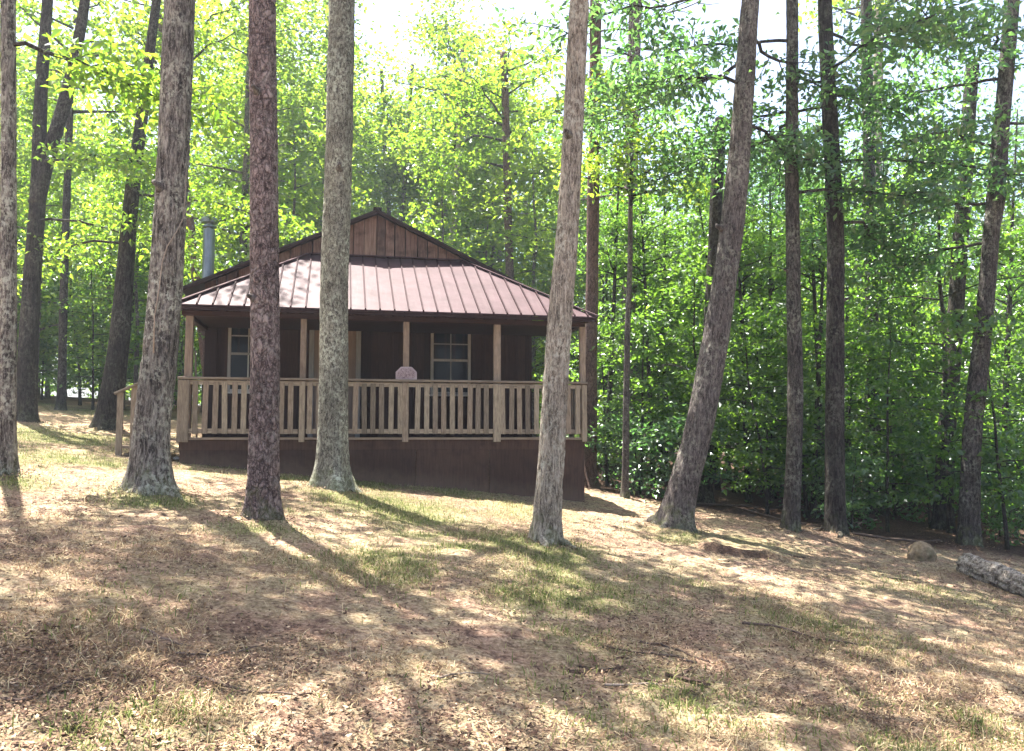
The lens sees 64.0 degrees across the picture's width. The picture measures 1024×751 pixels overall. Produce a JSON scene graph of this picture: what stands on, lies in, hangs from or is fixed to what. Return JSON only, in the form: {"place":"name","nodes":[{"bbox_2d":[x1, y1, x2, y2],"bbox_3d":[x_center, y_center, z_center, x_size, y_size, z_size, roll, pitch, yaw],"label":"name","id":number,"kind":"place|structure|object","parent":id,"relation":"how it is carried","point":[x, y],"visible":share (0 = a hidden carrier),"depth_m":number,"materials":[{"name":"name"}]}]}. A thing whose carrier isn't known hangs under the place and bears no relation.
{"place":"outdoors","nodes":[
{"label":"outdoors","id":0,"kind":"place"},
{"bbox_2d":[0,395,1023,750],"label":"ground","id":1,"kind":"structure","parent":0,"point":[694,561],"depth_m":6.16,"materials":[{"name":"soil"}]},
{"bbox_2d":[0,112,84,360],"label":"tree","id":2,"kind":"object","parent":1,"relation":"on","point":[19,129],"visible":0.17,"depth_m":25.55,"materials":[{"name":"green plant"}]},
{"bbox_2d":[17,164,107,397],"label":"tree","id":3,"kind":"object","parent":1,"relation":"on","point":[47,393],"visible":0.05,"depth_m":29.42,"materials":[{"name":"green plant"}]},
{"bbox_2d":[0,44,131,396],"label":"tree","id":4,"kind":"object","parent":1,"relation":"on","point":[85,127],"visible":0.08,"depth_m":34.76,"materials":[{"name":"green plant"}]},
{"bbox_2d":[0,16,142,374],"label":"tree","id":5,"kind":"object","parent":1,"relation":"on","point":[54,182],"visible":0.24,"depth_m":24.34,"materials":[{"name":"green plant"}]},
{"bbox_2d":[17,231,144,405],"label":"sapling","id":6,"kind":"object","parent":1,"relation":"on","point":[70,370],"visible":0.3,"depth_m":24.43,"materials":[{"name":"green plant"}]},
{"bbox_2d":[38,243,142,409],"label":"sapling","id":7,"kind":"object","parent":1,"relation":"on","point":[86,287],"visible":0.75,"depth_m":23.17,"materials":[{"name":"green plant"}]},
{"bbox_2d":[18,134,184,393],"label":"tree","id":8,"kind":"object","parent":1,"relation":"on","point":[89,192],"visible":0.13,"depth_m":26.85,"materials":[{"name":"green plant"}]},
{"bbox_2d":[40,214,186,408],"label":"sapling","id":9,"kind":"object","parent":1,"relation":"on","point":[108,326],"visible":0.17,"depth_m":24.95,"materials":[{"name":"green plant"}]},
{"bbox_2d":[16,0,213,410],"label":"tree","id":10,"kind":"object","parent":1,"relation":"on","point":[60,403],"visible":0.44,"depth_m":22.53,"materials":[{"name":"green plant"}]},
{"bbox_2d":[0,0,249,476],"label":"oak tree","id":11,"kind":"object","parent":1,"relation":"on","point":[9,458],"visible":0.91,"depth_m":9.58,"materials":[{"name":"green plant"}]},
{"bbox_2d":[16,0,244,422],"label":"oak tree","id":12,"kind":"object","parent":1,"relation":"on","point":[47,147],"visible":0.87,"depth_m":16.52,"materials":[{"name":"green plant"}]},
{"bbox_2d":[45,132,225,383],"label":"tree","id":13,"kind":"object","parent":1,"relation":"on","point":[143,201],"visible":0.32,"depth_m":24.14,"materials":[{"name":"green plant"}]},
{"bbox_2d":[111,0,194,498],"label":"oak tree","id":14,"kind":"object","parent":1,"relation":"on","point":[149,469],"visible":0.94,"depth_m":9.37,"materials":[{"name":"grey plant"}]},
{"bbox_2d":[65,0,248,376],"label":"tree","id":15,"kind":"object","parent":1,"relation":"on","point":[126,17],"visible":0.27,"depth_m":23.28,"materials":[{"name":"green plant"}]},
{"bbox_2d":[71,0,246,404],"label":"tree","id":16,"kind":"object","parent":1,"relation":"on","point":[201,62],"visible":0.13,"depth_m":34.03,"materials":[{"name":"green plant"}]},
{"bbox_2d":[129,275,204,409],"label":"sapling","id":17,"kind":"object","parent":1,"relation":"on","point":[181,367],"visible":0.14,"depth_m":23.36,"materials":[{"name":"green plant"}]},
{"bbox_2d":[17,0,317,430],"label":"oak tree","id":18,"kind":"object","parent":1,"relation":"on","point":[113,379],"visible":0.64,"depth_m":16.78,"materials":[{"name":"green plant"}]},
{"bbox_2d":[53,0,397,265],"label":"tree","id":19,"kind":"object","parent":1,"relation":"on","point":[245,172],"visible":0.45,"depth_m":27.16,"materials":[{"name":"green plant"}]},
{"bbox_2d":[143,0,323,285],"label":"tree","id":20,"kind":"object","parent":1,"relation":"on","point":[210,79],"visible":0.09,"depth_m":34.12,"materials":[{"name":"green plant"}]},
{"bbox_2d":[151,44,360,267],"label":"tree","id":21,"kind":"object","parent":1,"relation":"on","point":[206,173],"visible":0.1,"depth_m":30.38,"materials":[{"name":"green plant"}]},
{"bbox_2d":[240,0,288,521],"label":"pine tree","id":22,"kind":"object","parent":1,"relation":"on","point":[263,500],"visible":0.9,"depth_m":8.48,"materials":[{"name":"brown plant"}]},
{"bbox_2d":[197,61,371,261],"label":"tree","id":23,"kind":"object","parent":1,"relation":"on","point":[292,129],"visible":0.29,"depth_m":26.81,"materials":[{"name":"green plant"}]},
{"bbox_2d":[195,0,450,252],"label":"tree","id":24,"kind":"object","parent":1,"relation":"on","point":[325,32],"visible":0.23,"depth_m":31.41,"materials":[{"name":"green plant"}]},
{"bbox_2d":[308,0,361,491],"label":"oak tree","id":25,"kind":"object","parent":1,"relation":"on","point":[332,469],"visible":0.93,"depth_m":11.75,"materials":[{"name":"grey plant"}]},
{"bbox_2d":[280,43,423,228],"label":"tree","id":26,"kind":"object","parent":1,"relation":"on","point":[356,96],"visible":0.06,"depth_m":36.27,"materials":[{"name":"green plant"}]},
{"bbox_2d":[114,207,598,501],"bbox_3d":[-3.197,0.006,17.335,7.720,6.400,8.840,1,-4,-12],"label":"cabin","id":27,"kind":"object","parent":1,"relation":"on","point":[456,330],"visible":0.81,"depth_m":13.92,"materials":[{"name":"brown wood"}]},
{"bbox_2d":[227,328,250,393],"bbox_3d":[-4.759,-0.387,14.791,0.770,1.430,0.090,1,-4,-12],"label":"window","id":28,"kind":"structure","parent":27,"relation":"in","point":[238,364],"depth_m":14.78,"materials":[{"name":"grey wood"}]},
{"bbox_2d":[308,330,360,436],"bbox_3d":[-3.267,0.033,15.102,0.935,2.210,0.042,1,-4,-12],"label":"door","id":29,"kind":"structure","parent":27,"relation":"in","point":[354,337],"depth_m":15.11,"materials":[{"name":"brown wood"}]},
{"bbox_2d":[429,333,470,396],"bbox_3d":[-1.158,-0.284,15.552,0.825,1.360,0.090,1,-4,-12],"label":"window","id":30,"kind":"structure","parent":27,"relation":"in","point":[458,368],"depth_m":15.58,"materials":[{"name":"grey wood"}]},
{"bbox_2d":[310,70,440,215],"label":"tree","id":31,"kind":"object","parent":1,"relation":"on","point":[372,137],"visible":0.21,"depth_m":32.55,"materials":[{"name":"green plant"}]},
{"bbox_2d":[353,100,458,247],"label":"tree","id":32,"kind":"object","parent":1,"relation":"on","point":[388,194],"visible":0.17,"depth_m":30.03,"materials":[{"name":"green plant"}]},
{"bbox_2d":[352,64,464,222],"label":"tree","id":33,"kind":"object","parent":1,"relation":"on","point":[392,117],"visible":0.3,"depth_m":30.96,"materials":[{"name":"green plant"}]},
{"bbox_2d":[309,0,547,276],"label":"tree","id":34,"kind":"object","parent":1,"relation":"on","point":[441,47],"visible":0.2,"depth_m":31.50,"materials":[{"name":"green plant"}]},
{"bbox_2d":[375,98,512,271],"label":"tree","id":35,"kind":"object","parent":1,"relation":"on","point":[443,185],"visible":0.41,"depth_m":24.54,"materials":[{"name":"green plant"}]},
{"bbox_2d":[373,15,556,246],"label":"tree","id":36,"kind":"object","parent":1,"relation":"on","point":[463,50],"visible":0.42,"depth_m":28.28,"materials":[{"name":"green plant"}]},
{"bbox_2d":[431,126,547,362],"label":"tree","id":37,"kind":"object","parent":1,"relation":"on","point":[481,145],"visible":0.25,"depth_m":27.62,"materials":[{"name":"green plant"}]},
{"bbox_2d":[390,11,601,278],"bbox_3d":[-0.427,-4.158,25.550,6.789,13.755,6.124,0,-4,0],"label":"tree","id":38,"kind":"object","parent":1,"relation":"on","point":[504,64],"visible":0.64,"depth_m":25.45,"materials":[{"name":"green plant"}]},
{"bbox_2d":[384,19,609,351],"bbox_3d":[-0.922,-6.035,33.546,9.845,17.846,9.005,1,-5,-17],"label":"tree","id":39,"kind":"object","parent":1,"relation":"on","point":[534,138],"visible":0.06,"depth_m":33.76,"materials":[{"name":"green plant"}]},
{"bbox_2d":[410,47,602,320],"bbox_3d":[-0.496,-4.599,30.354,7.625,14.625,6.692,2,-5,-27],"label":"tree","id":40,"kind":"object","parent":1,"relation":"on","point":[471,180],"visible":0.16,"depth_m":29.06,"materials":[{"name":"green plant"}]},
{"bbox_2d":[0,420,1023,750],"bbox_3d":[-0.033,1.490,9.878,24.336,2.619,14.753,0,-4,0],"label":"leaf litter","id":41,"kind":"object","parent":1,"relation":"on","point":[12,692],"visible":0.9,"depth_m":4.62,"materials":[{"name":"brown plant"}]},
{"bbox_2d":[16,163,1023,463],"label":"distant woods","id":42,"kind":"object","parent":1,"relation":"on","point":[54,387],"depth_m":49.27,"materials":[{"name":"green plant"}]},
{"bbox_2d":[448,95,622,436],"bbox_3d":[0.880,-2.966,25.053,6.180,11.572,6.619,-1,-4,12],"label":"tree","id":43,"kind":"object","parent":1,"relation":"on","point":[545,164],"visible":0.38,"depth_m":24.89,"materials":[{"name":"green plant"}]},
{"bbox_2d":[482,130,620,393],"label":"tree","id":44,"kind":"object","parent":1,"relation":"on","point":[546,210],"visible":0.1,"depth_m":27.91,"materials":[{"name":"green plant"}]},
{"bbox_2d":[528,0,588,547],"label":"oak tree","id":45,"kind":"object","parent":1,"relation":"on","point":[546,527],"visible":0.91,"depth_m":9.16,"materials":[{"name":"grey plant"}]},
{"bbox_2d":[584,0,601,487],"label":"pine tree","id":46,"kind":"object","parent":1,"relation":"on","point":[591,331],"visible":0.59,"depth_m":17.47,"materials":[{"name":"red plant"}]},
{"bbox_2d":[532,301,686,485],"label":"sapling","id":47,"kind":"object","parent":1,"relation":"on","point":[601,392],"visible":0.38,"depth_m":18.08,"materials":[{"name":"green plant"}]},
{"bbox_2d":[528,147,691,413],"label":"tree","id":48,"kind":"object","parent":1,"relation":"on","point":[537,279],"visible":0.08,"depth_m":23.94,"materials":[{"name":"green plant"}]},
{"bbox_2d":[532,182,688,468],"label":"tree","id":49,"kind":"object","parent":1,"relation":"on","point":[583,226],"visible":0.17,"depth_m":22.66,"materials":[{"name":"green plant"}]},
{"bbox_2d":[569,304,676,473],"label":"sapling","id":50,"kind":"object","parent":1,"relation":"on","point":[622,311],"visible":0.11,"depth_m":20.66,"materials":[{"name":"green plant"}]},
{"bbox_2d":[525,1,722,498],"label":"tree","id":51,"kind":"object","parent":1,"relation":"on","point":[621,161],"visible":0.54,"depth_m":15.74,"materials":[{"name":"green plant"}]},
{"bbox_2d":[585,405,675,494],"bbox_3d":[2.403,1.702,16.911,2.450,2.175,2.046,-2,-5,24],"label":"shrub","id":52,"kind":"object","parent":1,"relation":"on","point":[605,451],"visible":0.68,"depth_m":16.92,"materials":[{"name":"green plant"}]},
{"bbox_2d":[576,139,692,480],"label":"tree","id":53,"kind":"object","parent":1,"relation":"on","point":[616,206],"visible":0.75,"depth_m":19.11,"materials":[{"name":"green plant"}]},
{"bbox_2d":[553,0,718,472],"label":"pine tree","id":54,"kind":"object","parent":1,"relation":"on","point":[629,60],"visible":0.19,"depth_m":22.30,"materials":[{"name":"green plant"}]},
{"bbox_2d":[567,657,710,685],"bbox_3d":[0.537,1.817,5.172,1.293,0.111,0.622,0,-4,0],"label":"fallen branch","id":55,"kind":"object","parent":1,"relation":"on","point":[690,668],"visible":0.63,"depth_m":4.97,"materials":[{"name":"brown wood"}]},
{"bbox_2d":[600,119,698,486],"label":"tree","id":56,"kind":"object","parent":1,"relation":"on","point":[644,250],"visible":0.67,"depth_m":19.18,"materials":[{"name":"green plant"}]},
{"bbox_2d":[590,308,716,491],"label":"sapling","id":57,"kind":"object","parent":1,"relation":"on","point":[613,404],"visible":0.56,"depth_m":17.68,"materials":[{"name":"green plant"}]},
{"bbox_2d":[570,286,740,485],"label":"sapling","id":58,"kind":"object","parent":1,"relation":"on","point":[686,315],"visible":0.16,"depth_m":19.77,"materials":[{"name":"green plant"}]},
{"bbox_2d":[619,194,707,480],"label":"tree","id":59,"kind":"object","parent":1,"relation":"on","point":[663,236],"visible":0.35,"depth_m":21.09,"materials":[{"name":"green plant"}]},
{"bbox_2d":[617,398,749,502],"bbox_3d":[3.466,1.664,16.237,2.958,2.460,2.073,1,-4,-16],"label":"shrub","id":60,"kind":"object","parent":1,"relation":"on","point":[681,422],"visible":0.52,"depth_m":16.07,"materials":[{"name":"green plant"}]},
{"bbox_2d":[605,246,787,474],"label":"sapling","id":61,"kind":"object","parent":1,"relation":"on","point":[670,296],"visible":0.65,"depth_m":17.01,"materials":[{"name":"green plant"}]},
{"bbox_2d":[618,215,781,483],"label":"tree","id":62,"kind":"object","parent":1,"relation":"on","point":[701,291],"visible":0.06,"depth_m":21.80,"materials":[{"name":"green plant"}]},
{"bbox_2d":[491,0,923,533],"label":"oak tree","id":63,"kind":"object","parent":1,"relation":"on","point":[676,509],"visible":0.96,"depth_m":12.19,"materials":[{"name":"green plant"}]},
{"bbox_2d":[696,116,726,502],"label":"tree","id":64,"kind":"object","parent":1,"relation":"on","point":[705,494],"visible":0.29,"depth_m":17.16,"materials":[{"name":"brown plant"}]},
{"bbox_2d":[637,141,825,482],"bbox_3d":[5.897,-1.647,23.710,5.612,10.171,5.558,4,-6,-43],"label":"tree","id":65,"kind":"object","parent":1,"relation":"on","point":[698,306],"visible":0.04,"depth_m":23.39,"materials":[{"name":"green plant"}]},
{"bbox_2d":[600,146,863,489],"bbox_3d":[4.816,-1.385,20.089,5.851,9.043,5.893,0,-4,6],"label":"tree","id":66,"kind":"object","parent":1,"relation":"on","point":[668,208],"visible":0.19,"depth_m":20.32,"materials":[{"name":"green plant"}]},
{"bbox_2d":[689,109,785,502],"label":"tree","id":67,"kind":"object","parent":1,"relation":"on","point":[759,272],"visible":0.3,"depth_m":18.06,"materials":[{"name":"green plant"}]},
{"bbox_2d":[696,171,785,492],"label":"tree","id":68,"kind":"object","parent":1,"relation":"on","point":[753,292],"visible":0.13,"depth_m":20.09,"materials":[{"name":"green plant"}]},
{"bbox_2d":[670,298,847,514],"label":"sapling","id":69,"kind":"object","parent":1,"relation":"on","point":[737,374],"visible":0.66,"depth_m":15.71,"materials":[{"name":"green plant"}]},
{"bbox_2d":[662,310,856,504],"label":"sapling","id":70,"kind":"object","parent":1,"relation":"on","point":[813,357],"visible":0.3,"depth_m":17.50,"materials":[{"name":"green plant"}]},
{"bbox_2d":[692,297,847,498],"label":"sapling","id":71,"kind":"object","parent":1,"relation":"on","point":[783,391],"visible":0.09,"depth_m":19.37,"materials":[{"name":"green plant"}]},
{"bbox_2d":[716,357,824,503],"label":"sapling","id":72,"kind":"object","parent":1,"relation":"on","point":[812,377],"visible":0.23,"depth_m":17.97,"materials":[{"name":"green plant"}]},
{"bbox_2d":[736,128,819,500],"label":"tree","id":73,"kind":"object","parent":1,"relation":"on","point":[769,288],"visible":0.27,"depth_m":19.08,"materials":[{"name":"green plant"}]},
{"bbox_2d":[586,0,990,532],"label":"oak tree","id":74,"kind":"object","parent":1,"relation":"on","point":[791,508],"visible":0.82,"depth_m":13.35,"materials":[{"name":"green plant"}]},
{"bbox_2d":[720,302,907,517],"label":"sapling","id":75,"kind":"object","parent":1,"relation":"on","point":[807,318],"visible":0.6,"depth_m":16.04,"materials":[{"name":"green plant"}]},
{"bbox_2d":[759,101,874,512],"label":"tree","id":76,"kind":"object","parent":1,"relation":"on","point":[812,284],"visible":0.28,"depth_m":17.66,"materials":[{"name":"green plant"}]},
{"bbox_2d":[763,180,874,517],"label":"tree","id":77,"kind":"object","parent":1,"relation":"on","point":[821,262],"visible":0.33,"depth_m":16.57,"materials":[{"name":"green plant"}]},
{"bbox_2d":[620,0,1023,537],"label":"oak tree","id":78,"kind":"object","parent":1,"relation":"on","point":[835,518],"visible":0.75,"depth_m":13.58,"materials":[{"name":"green plant"}]},
{"bbox_2d":[747,296,941,489],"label":"sapling","id":79,"kind":"object","parent":1,"relation":"on","point":[859,329],"visible":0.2,"depth_m":17.46,"materials":[{"name":"green plant"}]},
{"bbox_2d":[803,433,908,531],"bbox_3d":[6.015,2.032,14.424,1.538,2.040,2.196,-1,-4,10],"label":"shrub","id":80,"kind":"object","parent":1,"relation":"on","point":[853,503],"visible":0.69,"depth_m":14.43,"materials":[{"name":"green plant"}]},
{"bbox_2d":[754,127,967,494],"bbox_3d":[9.060,-1.257,21.426,6.107,9.699,6.063,0,-4,-5],"label":"tree","id":81,"kind":"object","parent":1,"relation":"on","point":[849,301],"visible":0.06,"depth_m":21.24,"materials":[{"name":"green plant"}]},
{"bbox_2d":[775,0,956,438],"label":"tree","id":82,"kind":"object","parent":1,"relation":"on","point":[842,10],"visible":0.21,"depth_m":27.88,"materials":[{"name":"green plant"}]},
{"bbox_2d":[861,0,884,515],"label":"tree","id":83,"kind":"object","parent":1,"relation":"on","point":[864,4],"visible":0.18,"depth_m":18.75,"materials":[{"name":"brown plant"}]},
{"bbox_2d":[823,330,960,517],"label":"sapling","id":84,"kind":"object","parent":1,"relation":"on","point":[891,430],"visible":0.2,"depth_m":17.64,"materials":[{"name":"green plant"}]},
{"bbox_2d":[762,0,1023,547],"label":"oak tree","id":85,"kind":"object","parent":1,"relation":"on","point":[969,530],"visible":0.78,"depth_m":13.71,"materials":[{"name":"green plant"}]},
{"bbox_2d":[845,124,943,513],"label":"tree","id":86,"kind":"object","parent":1,"relation":"on","point":[914,294],"visible":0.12,"depth_m":19.05,"materials":[{"name":"green plant"}]},
{"bbox_2d":[802,286,998,532],"bbox_3d":[7.024,0.738,14.935,3.842,4.838,2.937,3,-5,-30],"label":"sapling","id":87,"kind":"object","parent":1,"relation":"on","point":[909,404],"visible":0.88,"depth_m":14.68,"materials":[{"name":"green plant"}]},
{"bbox_2d":[854,126,971,510],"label":"tree","id":88,"kind":"object","parent":1,"relation":"on","point":[932,293],"visible":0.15,"depth_m":19.81,"materials":[{"name":"green plant"}]},
{"bbox_2d":[807,70,1023,533],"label":"tree","id":89,"kind":"object","parent":1,"relation":"on","point":[1007,245],"visible":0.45,"depth_m":15.77,"materials":[{"name":"green plant"}]},
{"bbox_2d":[907,541,936,561],"bbox_3d":[5.987,2.612,11.960,0.390,0.398,0.367,4,-6,-42],"label":"boulder","id":90,"kind":"object","parent":1,"relation":"on","point":[921,551],"visible":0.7,"depth_m":11.84,"materials":[{"name":"grey stone"}]},
{"bbox_2d":[876,416,994,523],"bbox_3d":[8.699,2.153,17.279,2.549,2.732,2.493,2,-5,-21],"label":"shrub","id":91,"kind":"object","parent":1,"relation":"on","point":[914,478],"visible":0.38,"depth_m":17.19,"materials":[{"name":"green plant"}]},
{"bbox_2d":[864,190,1023,430],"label":"tree","id":92,"kind":"object","parent":1,"relation":"on","point":[944,283],"visible":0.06,"depth_m":24.49,"materials":[{"name":"green plant"}]},
{"bbox_2d":[928,64,979,530],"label":"tree","id":93,"kind":"object","parent":1,"relation":"on","point":[938,517],"visible":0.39,"depth_m":16.63,"materials":[{"name":"brown plant"}]},
{"bbox_2d":[894,178,1023,488],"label":"tree","id":94,"kind":"object","parent":1,"relation":"on","point":[1015,221],"visible":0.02,"depth_m":24.65,"materials":[{"name":"green plant"}]},
{"bbox_2d":[897,305,1023,549],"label":"sapling","id":95,"kind":"object","parent":1,"relation":"on","point":[1001,500],"visible":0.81,"depth_m":13.85,"materials":[{"name":"green plant"}]},
{"bbox_2d":[930,250,1023,430],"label":"tree","id":96,"kind":"object","parent":1,"relation":"on","point":[969,284],"visible":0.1,"depth_m":22.71,"materials":[{"name":"green plant"}]},
{"bbox_2d":[934,81,1023,350],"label":"tree","id":97,"kind":"object","parent":1,"relation":"on","point":[1021,128],"visible":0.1,"depth_m":36.74,"materials":[{"name":"green plant"}]},
{"bbox_2d":[936,424,1023,545],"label":"shrub","id":98,"kind":"object","parent":1,"relation":"on","point":[987,456],"visible":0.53,"depth_m":14.33,"materials":[{"name":"green plant"}]},
{"bbox_2d":[950,109,1023,521],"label":"tree","id":99,"kind":"object","parent":1,"relation":"on","point":[1010,283],"visible":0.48,"depth_m":18.13,"materials":[{"name":"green plant"}]},
{"bbox_2d":[953,465,1023,537],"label":"shrub","id":100,"kind":"object","parent":1,"relation":"on","point":[999,529],"visible":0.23,"depth_m":15.76,"materials":[{"name":"green plant"}]},
{"bbox_2d":[955,553,1023,596],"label":"log","id":101,"kind":"object","parent":1,"relation":"on","point":[1004,577],"visible":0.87,"depth_m":10.47,"materials":[{"name":"grey wood"}]},
{"bbox_2d":[963,283,1023,448],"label":"sapling","id":102,"kind":"object","parent":1,"relation":"on","point":[999,305],"visible":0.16,"depth_m":19.85,"materials":[{"name":"green plant"}]},
{"bbox_2d":[983,350,1023,513],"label":"sapling","id":103,"kind":"object","parent":1,"relation":"on","point":[1014,389],"visible":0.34,"depth_m":16.00,"materials":[{"name":"green plant"}]},
{"bbox_2d":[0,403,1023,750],"bbox_3d":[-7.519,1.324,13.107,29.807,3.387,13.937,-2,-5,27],"label":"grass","id":104,"kind":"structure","parent":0,"point":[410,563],"depth_m":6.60,"materials":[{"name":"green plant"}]},
{"bbox_2d":[16,0,1023,443],"label":"sky","id":105,"kind":"structure","parent":0,"point":[384,13],"materials":[{"name":"white"}]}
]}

